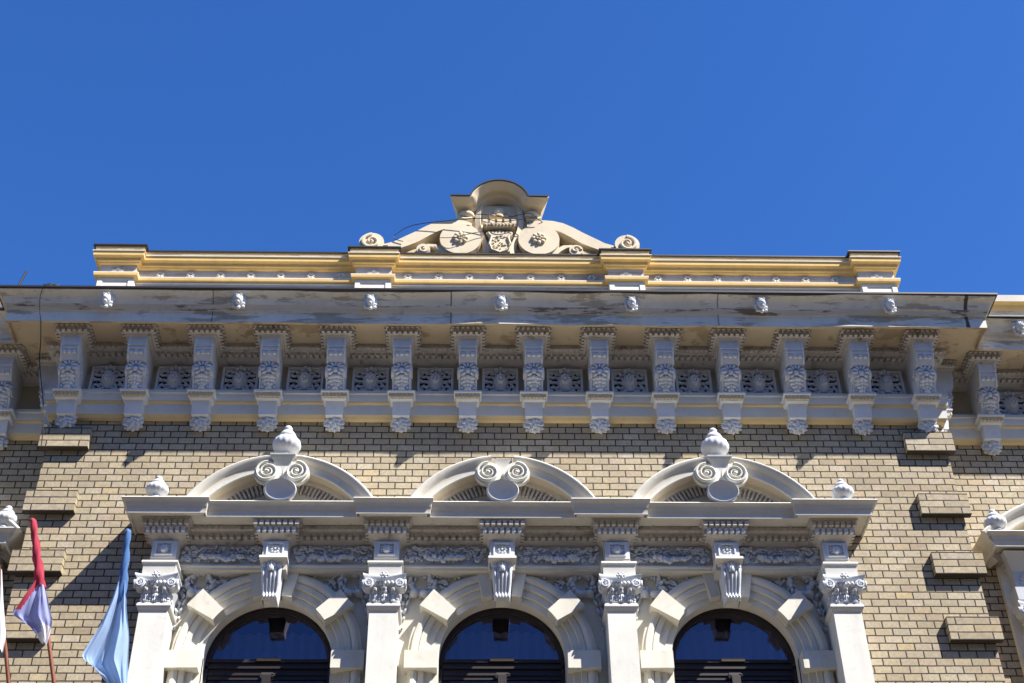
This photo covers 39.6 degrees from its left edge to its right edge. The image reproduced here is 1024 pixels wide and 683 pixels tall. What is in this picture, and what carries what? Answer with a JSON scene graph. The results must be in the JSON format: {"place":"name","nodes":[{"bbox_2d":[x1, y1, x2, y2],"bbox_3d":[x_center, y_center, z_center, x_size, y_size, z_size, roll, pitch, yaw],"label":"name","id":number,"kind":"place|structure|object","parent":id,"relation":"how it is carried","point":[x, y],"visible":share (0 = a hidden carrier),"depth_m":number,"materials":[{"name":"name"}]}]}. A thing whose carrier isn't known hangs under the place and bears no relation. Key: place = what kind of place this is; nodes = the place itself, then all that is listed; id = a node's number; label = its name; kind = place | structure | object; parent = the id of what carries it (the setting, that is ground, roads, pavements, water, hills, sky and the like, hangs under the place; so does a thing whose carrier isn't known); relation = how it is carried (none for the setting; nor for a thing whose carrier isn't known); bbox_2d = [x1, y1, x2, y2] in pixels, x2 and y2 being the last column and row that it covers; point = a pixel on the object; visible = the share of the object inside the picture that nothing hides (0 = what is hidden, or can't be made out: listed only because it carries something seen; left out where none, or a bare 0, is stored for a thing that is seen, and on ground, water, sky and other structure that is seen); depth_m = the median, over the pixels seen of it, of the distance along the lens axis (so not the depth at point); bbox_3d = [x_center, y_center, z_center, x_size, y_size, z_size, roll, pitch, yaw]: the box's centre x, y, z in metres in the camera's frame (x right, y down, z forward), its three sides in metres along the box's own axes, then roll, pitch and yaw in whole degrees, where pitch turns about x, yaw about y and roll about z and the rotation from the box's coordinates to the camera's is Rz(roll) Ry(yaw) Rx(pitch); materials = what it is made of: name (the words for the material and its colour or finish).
{"place":"outdoors","nodes":[
{"label":"outdoors","id":0,"kind":"place"},
{"bbox_2d":[0,0,1023,294],"label":"sky","id":1,"kind":"structure","parent":0,"point":[677,127],"materials":[{"name":"blue"}]},
{"label":"ground","id":2,"kind":"structure","parent":0,"visible":0},
{"bbox_2d":[0,179,1023,682],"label":"civic building","id":3,"kind":"structure","parent":2,"relation":"on","point":[372,457],"depth_m":13.04,"materials":[{"name":"brick"}]},
{"bbox_2d":[0,568,10,682],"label":"flag","id":4,"kind":"object","parent":3,"relation":"attached to","point":[3,641],"visible":1,"depth_m":11.13,"materials":[{"name":"white fabric"}]},
{"bbox_2d":[18,270,27,284],"bbox_3d":[-4.950,-0.391,14.072,0.147,0.833,0.040,0,-40,-2],"label":"lightning rod","id":5,"kind":"object","parent":3,"relation":"on","point":[23,276],"visible":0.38,"depth_m":14.27,"materials":[{"name":"grey metal"}]},
{"bbox_2d":[13,518,55,682],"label":"flag","id":6,"kind":"object","parent":3,"relation":"attached to","point":[32,610],"visible":1,"depth_m":11.23,"materials":[{"name":"fabric"}]},
{"bbox_2d":[39,285,45,445],"bbox_3d":[-4.339,0.195,13.082,0.157,1.415,0.642,0,-40,-2],"label":"cable","id":7,"kind":"object","parent":3,"relation":"hanging from","point":[39,366],"visible":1,"depth_m":13.19,"materials":[{"name":"black rubber"}]},
{"bbox_2d":[82,528,130,682],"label":"flag","id":8,"kind":"object","parent":3,"relation":"attached to","point":[105,654],"visible":1,"depth_m":11.12,"materials":[{"name":"blue fabric"}]},
{"bbox_2d":[202,607,330,682],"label":"arched window","id":9,"kind":"structure","parent":3,"relation":"in","point":[263,669],"depth_m":11.90,"materials":[{"name":"brown wood"}]},
{"bbox_2d":[207,632,326,682],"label":"curtain","id":10,"kind":"object","parent":3,"relation":"hanging from","point":[259,644],"visible":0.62,"depth_m":12.26,"materials":[{"name":"fabric"}]},
{"bbox_2d":[393,218,542,241],"bbox_3d":[-0.439,-1.139,14.354,1.514,0.319,0.101,0,-40,-2],"label":"cable","id":11,"kind":"object","parent":3,"relation":"attached to","point":[462,219],"visible":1,"depth_m":14.39,"materials":[{"name":"black rubber"}]},
{"bbox_2d":[440,231,504,237],"bbox_3d":[-0.397,-1.079,14.301,0.654,0.134,0.047,0,-40,-2],"label":"cable","id":12,"kind":"object","parent":3,"relation":"attached to","point":[472,233],"visible":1,"depth_m":14.31,"materials":[{"name":"black rubber"}]},
{"bbox_2d":[443,631,560,682],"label":"curtain","id":13,"kind":"object","parent":3,"relation":"hanging from","point":[494,644],"visible":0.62,"depth_m":12.32,"materials":[{"name":"fabric"}]},
{"bbox_2d":[438,608,565,682],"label":"arched window","id":14,"kind":"structure","parent":3,"relation":"in","point":[502,670],"depth_m":11.96,"materials":[{"name":"brown wood"}]},
{"bbox_2d":[475,213,538,219],"bbox_3d":[-0.053,-1.276,14.437,0.663,0.067,0.047,1,-40,-3],"label":"cable","id":15,"kind":"object","parent":3,"relation":"attached to","point":[506,217],"visible":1,"depth_m":14.45,"materials":[{"name":"black rubber"}]},
{"bbox_2d":[676,629,792,682],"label":"curtain","id":16,"kind":"object","parent":3,"relation":"hanging from","point":[705,644],"visible":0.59,"depth_m":12.38,"materials":[{"name":"fabric"}]},
{"bbox_2d":[672,608,798,682],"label":"arched window","id":17,"kind":"structure","parent":3,"relation":"in","point":[735,670],"depth_m":12.01,"materials":[{"name":"brown wood"}]}
]}

